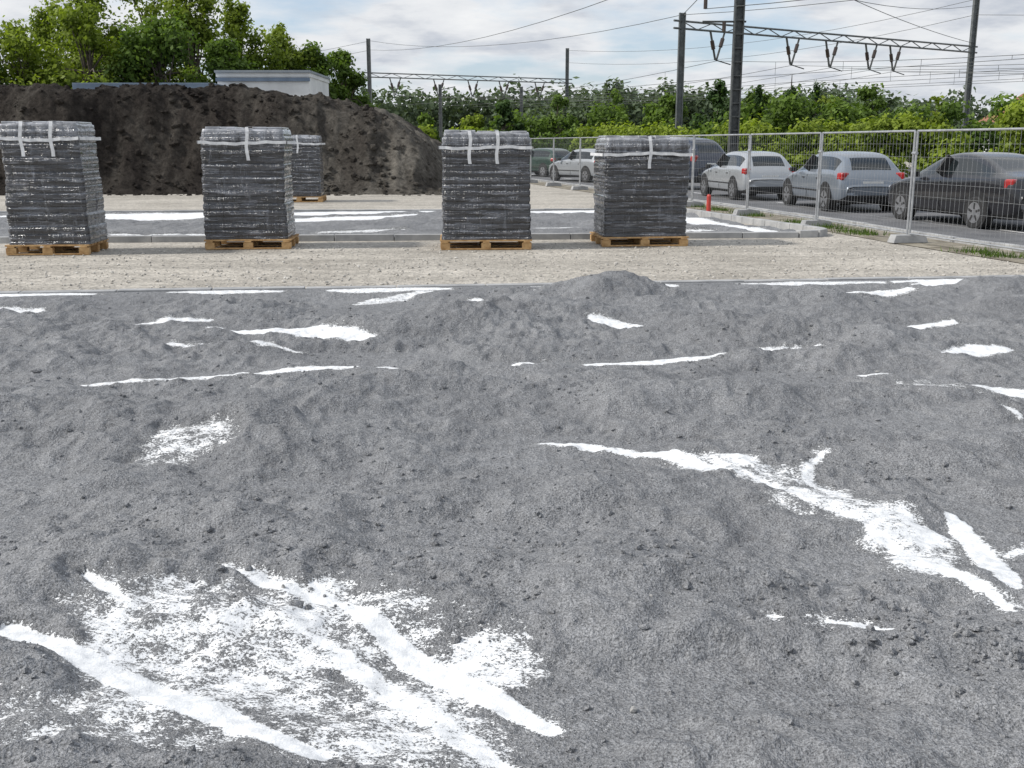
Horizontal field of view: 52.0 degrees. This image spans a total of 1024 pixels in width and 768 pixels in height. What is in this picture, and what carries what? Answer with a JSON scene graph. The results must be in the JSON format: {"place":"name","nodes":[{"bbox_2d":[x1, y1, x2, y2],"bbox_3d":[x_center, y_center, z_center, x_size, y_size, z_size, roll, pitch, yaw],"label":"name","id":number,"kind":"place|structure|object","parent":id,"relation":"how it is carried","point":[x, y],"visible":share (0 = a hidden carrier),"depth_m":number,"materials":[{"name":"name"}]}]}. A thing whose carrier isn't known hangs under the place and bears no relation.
{"place":"outdoors","nodes":[
{"label":"outdoors","id":0,"kind":"place"},
{"bbox_2d":[0,160,1023,290],"bbox_3d":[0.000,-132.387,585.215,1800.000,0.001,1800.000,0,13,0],"label":"ground","id":1,"kind":"structure","parent":0,"point":[543,197],"depth_m":14.78,"materials":[{"name":"beige gravel"}]},
{"bbox_2d":[0,64,14,84],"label":"deciduous tree","id":2,"kind":"object","parent":1,"relation":"on","point":[2,69],"visible":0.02,"depth_m":55.90,"materials":[{"name":"green plant"}]},
{"bbox_2d":[0,15,73,88],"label":"deciduous tree","id":3,"kind":"object","parent":1,"relation":"on","point":[13,43],"visible":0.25,"depth_m":56.67,"materials":[{"name":"green plant"}]},
{"bbox_2d":[6,0,69,83],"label":"deciduous tree","id":4,"kind":"object","parent":1,"relation":"on","point":[41,25],"visible":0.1,"depth_m":64.25,"materials":[{"name":"green plant"}]},
{"bbox_2d":[0,120,108,254],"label":"wrapped paver pallet","id":5,"kind":"object","parent":1,"relation":"on","point":[54,201],"visible":1,"depth_m":15.29,"materials":[{"name":"grey concrete"}]},
{"bbox_2d":[17,0,172,88],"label":"deciduous tree","id":6,"kind":"object","parent":1,"relation":"on","point":[80,26],"visible":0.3,"depth_m":56.66,"materials":[{"name":"green plant"}]},
{"bbox_2d":[46,0,147,80],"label":"deciduous tree","id":7,"kind":"object","parent":1,"relation":"on","point":[112,30],"visible":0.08,"depth_m":62.23,"materials":[{"name":"green plant"}]},
{"bbox_2d":[102,0,193,82],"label":"deciduous tree","id":8,"kind":"object","parent":1,"relation":"on","point":[151,8],"visible":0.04,"depth_m":64.34,"materials":[{"name":"green plant"}]},
{"bbox_2d":[72,83,223,88],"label":"long shed","id":9,"kind":"structure","parent":1,"relation":"on","point":[94,85],"depth_m":52.24,"materials":[{"name":"metal"}]},
{"bbox_2d":[97,7,202,82],"bbox_3d":[-19.810,-16.326,58.514,6.561,9.119,6.658,-6,14,-26],"label":"deciduous tree","id":10,"kind":"object","parent":1,"relation":"on","point":[156,51],"visible":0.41,"depth_m":57.48,"materials":[{"name":"green plant"}]},
{"bbox_2d":[162,0,226,83],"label":"deciduous tree","id":11,"kind":"object","parent":1,"relation":"on","point":[200,24],"visible":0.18,"depth_m":63.02,"materials":[{"name":"green plant"}]},
{"bbox_2d":[178,36,263,82],"bbox_3d":[-16.535,-16.055,60.530,6.374,7.679,6.502,0,13,0],"label":"deciduous tree","id":12,"kind":"object","parent":1,"relation":"on","point":[218,56],"visible":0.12,"depth_m":59.75,"materials":[{"name":"green plant"}]},
{"bbox_2d":[0,83,442,195],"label":"soil mound","id":13,"kind":"object","parent":1,"relation":"on","point":[104,105],"visible":0.69,"depth_m":35.01,"materials":[{"name":"brown soil"}]},
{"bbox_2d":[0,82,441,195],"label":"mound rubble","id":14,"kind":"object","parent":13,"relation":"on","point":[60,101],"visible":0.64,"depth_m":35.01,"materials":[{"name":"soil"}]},
{"bbox_2d":[175,0,293,81],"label":"deciduous tree","id":15,"kind":"object","parent":1,"relation":"on","point":[235,24],"visible":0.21,"depth_m":65.00,"materials":[{"name":"green plant"}]},
{"bbox_2d":[197,126,298,249],"bbox_3d":[-4.130,-3.108,16.575,1.346,1.852,1.094,-1,13,-4],"label":"wrapped paver pallet","id":16,"kind":"object","parent":1,"relation":"on","point":[247,185],"visible":1,"depth_m":16.11,"materials":[{"name":"grey concrete"}]},
{"bbox_2d":[217,77,328,96],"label":"walls","id":17,"kind":"structure","parent":1,"relation":"on","point":[303,88],"depth_m":54.92,"materials":[{"name":"white paint"}]},
{"bbox_2d":[215,78,309,80],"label":"roof trim","id":18,"kind":"structure","parent":17,"relation":"attached to","point":[262,79],"depth_m":54.73,"materials":[{"name":"metal"}]},
{"bbox_2d":[216,73,329,82],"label":"fascia","id":19,"kind":"structure","parent":17,"relation":"on","point":[311,75],"depth_m":54.74,"materials":[{"name":"grey metal"}]},
{"bbox_2d":[214,70,330,79],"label":"roof","id":20,"kind":"structure","parent":19,"relation":"on","point":[267,71],"depth_m":54.60,"materials":[{"name":"grey metal"}]},
{"bbox_2d":[258,21,316,69],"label":"deciduous tree","id":21,"kind":"object","parent":1,"relation":"on","point":[284,40],"visible":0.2,"depth_m":67.97,"materials":[{"name":"green plant"}]},
{"bbox_2d":[0,208,593,212],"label":"concrete kerb","id":22,"kind":"structure","parent":1,"relation":"on","point":[344,210],"depth_m":24.81,"materials":[{"name":"grey concrete"}]},
{"bbox_2d":[291,134,326,201],"bbox_3d":[-6.001,-6.106,29.686,1.369,1.842,1.144,-1,13,-4],"label":"wrapped paver pallet","id":23,"kind":"object","parent":1,"relation":"on","point":[307,170],"visible":0.6,"depth_m":29.23,"materials":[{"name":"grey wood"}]},
{"bbox_2d":[281,40,351,100],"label":"deciduous tree","id":24,"kind":"object","parent":1,"relation":"on","point":[324,65],"visible":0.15,"depth_m":69.00,"materials":[{"name":"green plant"}]},
{"bbox_2d":[327,48,379,107],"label":"deciduous tree","id":25,"kind":"object","parent":1,"relation":"on","point":[348,77],"visible":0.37,"depth_m":70.59,"materials":[{"name":"green plant"}]},
{"bbox_2d":[0,210,795,236],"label":"sand bed","id":26,"kind":"object","parent":1,"relation":"on","point":[156,223],"visible":0.45,"depth_m":20.84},
{"bbox_2d":[0,232,798,243],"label":"concrete kerb","id":27,"kind":"structure","parent":1,"relation":"on","point":[323,237],"depth_m":17.76,"materials":[{"name":"grey concrete"}]},
{"bbox_2d":[417,112,440,141],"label":"deciduous tree","id":28,"kind":"object","parent":1,"relation":"on","point":[423,120],"visible":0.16,"depth_m":73.51,"materials":[{"name":"green plant"}]},
{"bbox_2d":[438,84,454,142],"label":"catenary mast","id":29,"kind":"object","parent":1,"relation":"on","point":[440,89],"visible":0.75,"depth_m":96.76,"materials":[{"name":"grey metal"}]},
{"bbox_2d":[418,124,494,138],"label":"bushes","id":30,"kind":"object","parent":1,"relation":"on","point":[428,131],"visible":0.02,"depth_m":63.46,"materials":[{"name":"green plant"}]},
{"bbox_2d":[364,38,571,109],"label":"catenary gantry","id":31,"kind":"object","parent":1,"relation":"on","point":[369,72],"visible":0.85,"depth_m":101.55,"materials":[{"name":"grey metal"}]},
{"bbox_2d":[459,111,485,129],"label":"deciduous tree","id":32,"kind":"object","parent":1,"relation":"on","point":[475,121],"visible":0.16,"depth_m":71.11,"materials":[{"name":"green plant"}]},
{"bbox_2d":[438,130,532,249],"bbox_3d":[-0.430,-3.072,16.531,1.436,1.802,1.144,-1,13,-3],"label":"wrapped paver pallet","id":33,"kind":"object","parent":1,"relation":"on","point":[485,187],"visible":1,"depth_m":16.03,"materials":[{"name":"grey concrete"}]},
{"bbox_2d":[494,99,525,130],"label":"deciduous tree","id":34,"kind":"object","parent":1,"relation":"on","point":[503,109],"visible":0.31,"depth_m":69.44,"materials":[{"name":"green plant"}]},
{"bbox_2d":[0,270,1023,767],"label":"sand bed","id":35,"kind":"object","parent":1,"relation":"on","point":[154,650],"visible":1,"depth_m":4.40,"materials":[{"name":"grey sand"}]},
{"bbox_2d":[26,368,935,607],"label":"caked sand clods","id":36,"kind":"object","parent":35,"relation":"on","point":[298,603],"visible":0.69,"depth_m":4.13,"materials":[{"name":"grey sand"}]},
{"bbox_2d":[0,401,1023,720],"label":"sand lumps","id":37,"kind":"object","parent":35,"relation":"on","point":[912,639],"visible":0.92,"depth_m":3.40,"materials":[{"name":"grey sand"}]},
{"bbox_2d":[281,371,958,712],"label":"pebbles","id":38,"kind":"object","parent":35,"relation":"on","point":[633,709],"visible":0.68,"depth_m":3.30,"materials":[{"name":"stone"}]},
{"bbox_2d":[0,275,1023,293],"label":"concrete kerb","id":39,"kind":"structure","parent":1,"relation":"on","point":[377,286],"depth_m":11.54,"materials":[{"name":"grey concrete"}]},
{"bbox_2d":[520,87,534,116],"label":"catenary mast","id":40,"kind":"object","parent":1,"relation":"on","point":[521,97],"visible":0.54,"depth_m":100.38,"materials":[{"name":"grey metal"}]},
{"bbox_2d":[532,93,577,150],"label":"deciduous tree","id":41,"kind":"object","parent":1,"relation":"on","point":[560,102],"visible":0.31,"depth_m":79.21,"materials":[{"name":"green plant"}]},
{"bbox_2d":[590,88,631,126],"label":"deciduous tree","id":42,"kind":"object","parent":1,"relation":"on","point":[616,98],"visible":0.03,"depth_m":74.91,"materials":[{"name":"green plant"}]},
{"bbox_2d":[590,135,692,246],"bbox_3d":[2.070,-3.156,17.076,1.436,1.722,1.143,-1,13,-6],"label":"wrapped paver pallet","id":43,"kind":"object","parent":1,"relation":"on","point":[640,196],"visible":1,"depth_m":16.60,"materials":[{"name":"grey concrete"}]},
{"bbox_2d":[639,89,688,132],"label":"deciduous tree","id":44,"kind":"object","parent":1,"relation":"on","point":[666,110],"visible":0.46,"depth_m":69.29,"materials":[{"name":"green plant"}]},
{"bbox_2d":[351,74,993,151],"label":"distant trees","id":45,"kind":"object","parent":1,"relation":"on","point":[410,113],"visible":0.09,"depth_m":155.47,"materials":[{"name":"green plant"}]},
{"bbox_2d":[706,194,710,211],"bbox_3d":[4.550,-4.157,24.285,0.213,0.460,0.213,0,13,0],"label":"marker post","id":46,"kind":"object","parent":1,"relation":"on","point":[708,205],"visible":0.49,"depth_m":24.24,"materials":[{"name":"red paint"}]},
{"bbox_2d":[689,79,729,137],"bbox_3d":[12.578,-15.674,63.662,3.798,5.538,2.768,-10,16,-37],"label":"deciduous tree","id":47,"kind":"object","parent":1,"relation":"on","point":[717,97],"visible":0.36,"depth_m":63.42,"materials":[{"name":"green plant"}]},
{"bbox_2d":[702,0,745,152],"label":"catenary mast","id":48,"kind":"object","parent":1,"relation":"on","point":[738,21],"visible":0.83,"depth_m":43.59,"materials":[{"name":"metal"}]},
{"bbox_2d":[517,75,939,155],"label":"distant trees","id":49,"kind":"object","parent":1,"relation":"on","point":[636,115],"visible":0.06,"depth_m":103.60,"materials":[{"name":"green plant"}]},
{"bbox_2d":[479,86,1023,164],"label":"bushes","id":50,"kind":"object","parent":1,"relation":"on","point":[781,117],"visible":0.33,"depth_m":55.99,"materials":[{"name":"green plant"}]},
{"bbox_2d":[686,209,827,237],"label":"concrete kerb","id":51,"kind":"structure","parent":1,"relation":"on","point":[806,231],"depth_m":20.62,"materials":[{"name":"grey concrete"}]},
{"bbox_2d":[749,84,764,124],"bbox_3d":[13.679,-14.129,58.149,2.192,4.792,1.838,0,13,0],"label":"conifer tree","id":52,"kind":"object","parent":1,"relation":"on","point":[757,99],"visible":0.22,"depth_m":57.82,"materials":[{"name":"green plant"}]},
{"bbox_2d":[743,89,775,130],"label":"deciduous tree","id":53,"kind":"object","parent":1,"relation":"on","point":[749,97],"visible":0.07,"depth_m":65.52,"materials":[{"name":"green plant"}]},
{"bbox_2d":[530,181,1023,263],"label":"verge soil","id":54,"kind":"structure","parent":1,"relation":"on","point":[934,244],"depth_m":17.90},
{"bbox_2d":[530,127,1023,250],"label":"construction fence","id":55,"kind":"object","parent":54,"relation":"on","point":[907,237],"visible":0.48,"depth_m":20.08,"materials":[{"name":"metal"}]},
{"bbox_2d":[686,204,1023,257],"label":"weeds","id":56,"kind":"object","parent":54,"relation":"on","point":[865,233],"visible":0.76,"depth_m":19.00,"materials":[{"name":"green plant"}]},
{"bbox_2d":[531,178,1023,251],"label":"road kerb","id":57,"kind":"structure","parent":1,"relation":"on","point":[913,231],"depth_m":19.89,"materials":[{"name":"concrete"}]},
{"bbox_2d":[784,78,806,159],"bbox_3d":[15.785,-14.911,60.178,2.644,5.400,3.065,0,13,0],"label":"conifer tree","id":58,"kind":"object","parent":1,"relation":"on","point":[792,89],"visible":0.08,"depth_m":59.68,"materials":[{"name":"green plant"}]},
{"bbox_2d":[569,95,1023,177],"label":"hedge","id":59,"kind":"object","parent":1,"relation":"on","point":[910,121],"visible":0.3,"depth_m":45.81,"materials":[{"name":"green plant"}]},
{"bbox_2d":[805,82,823,123],"bbox_3d":[17.663,-14.979,61.211,2.497,5.071,2.311,6,14,23],"label":"conifer tree","id":60,"kind":"object","parent":1,"relation":"on","point":[817,94],"visible":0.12,"depth_m":60.74,"materials":[{"name":"green plant"}]},
{"bbox_2d":[673,0,979,137],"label":"catenary gantry","id":61,"kind":"object","parent":1,"relation":"on","point":[683,22],"visible":0.93,"depth_m":62.62,"materials":[{"name":"grey metal"}]},
{"bbox_2d":[201,0,1023,107],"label":"overhead wires","id":62,"kind":"object","parent":61,"relation":"hanging from","point":[920,66],"visible":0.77,"depth_m":63.62,"materials":[{"name":"metal"}]},
{"bbox_2d":[816,93,852,128],"bbox_3d":[19.626,-15.337,64.052,3.427,4.705,3.514,0,13,0],"label":"deciduous tree","id":63,"kind":"object","parent":1,"relation":"on","point":[826,100],"visible":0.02,"depth_m":63.60,"materials":[{"name":"green plant"}]},
{"bbox_2d":[853,82,911,158],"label":"deciduous tree","id":64,"kind":"object","parent":1,"relation":"on","point":[865,94],"visible":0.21,"depth_m":65.46,"materials":[{"name":"green plant"}]},
{"bbox_2d":[906,95,962,167],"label":"deciduous tree","id":65,"kind":"object","parent":1,"relation":"on","point":[937,119],"visible":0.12,"depth_m":65.73,"materials":[{"name":"green plant"}]},
{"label":"walls","id":66,"kind":"object","parent":1,"relation":"on","visible":0},
{"bbox_2d":[978,93,1023,121],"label":"roof","id":67,"kind":"structure","parent":66,"relation":"on","point":[987,118],"depth_m":76.56,"materials":[{"name":"tile"}]},
{"bbox_2d":[0,0,1023,125],"label":"sky","id":68,"kind":"structure","parent":0,"point":[421,24],"materials":[{"name":"white"}]},
{"bbox_2d":[531,167,1023,244],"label":"road","id":69,"kind":"structure","parent":0,"point":[876,211],"depth_m":23.61,"materials":[{"name":"grey asphalt"}]},
{"bbox_2d":[529,148,569,176],"bbox_3d":[1.504,-11.168,52.834,1.976,1.405,4.042,-9,16,-34],"label":"parked car","id":70,"kind":"object","parent":69,"relation":"on","point":[539,152],"visible":0.32,"depth_m":51.52,"materials":[{"name":"green paint"}]},
{"bbox_2d":[549,149,595,182],"bbox_3d":[3.204,-9.493,45.523,1.976,1.405,4.042,-7,15,-29],"label":"parked car","id":71,"kind":"object","parent":69,"relation":"on","point":[587,161],"visible":0.54,"depth_m":44.80,"materials":[{"name":"silver metal"}]},
{"bbox_2d":[687,137,725,182],"bbox_3d":[6.004,-8.139,38.652,2.122,1.840,4.340,-7,15,-29],"label":"parked car","id":72,"kind":"object","parent":69,"relation":"on","point":[705,149],"visible":0.2,"depth_m":36.81,"materials":[{"name":"grey paint"}]},
{"bbox_2d":[700,151,794,199],"bbox_3d":[7.051,-6.345,31.779,1.976,1.405,4.042,-2,13,-9],"label":"parked car","id":73,"kind":"object","parent":69,"relation":"on","point":[737,168],"visible":0.73,"depth_m":30.16,"materials":[{"name":"silver metal"}]},
{"bbox_2d":[531,174,1023,232],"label":"road marking","id":74,"kind":"object","parent":69,"relation":"on","point":[912,218],"visible":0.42,"depth_m":22.60,"materials":[{"name":"paint"}]},
{"bbox_2d":[782,151,904,210],"bbox_3d":[8.281,-5.176,26.609,2.018,1.434,4.127,-1,13,-6],"label":"parked car","id":75,"kind":"object","parent":69,"relation":"on","point":[870,165],"visible":0.79,"depth_m":24.91,"materials":[{"name":"silver paint"}]},
{"bbox_2d":[887,152,1023,228],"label":"parked car","id":76,"kind":"object","parent":69,"relation":"on","point":[982,185],"visible":0.9,"depth_m":20.43,"materials":[{"name":"black paint"}]}
]}

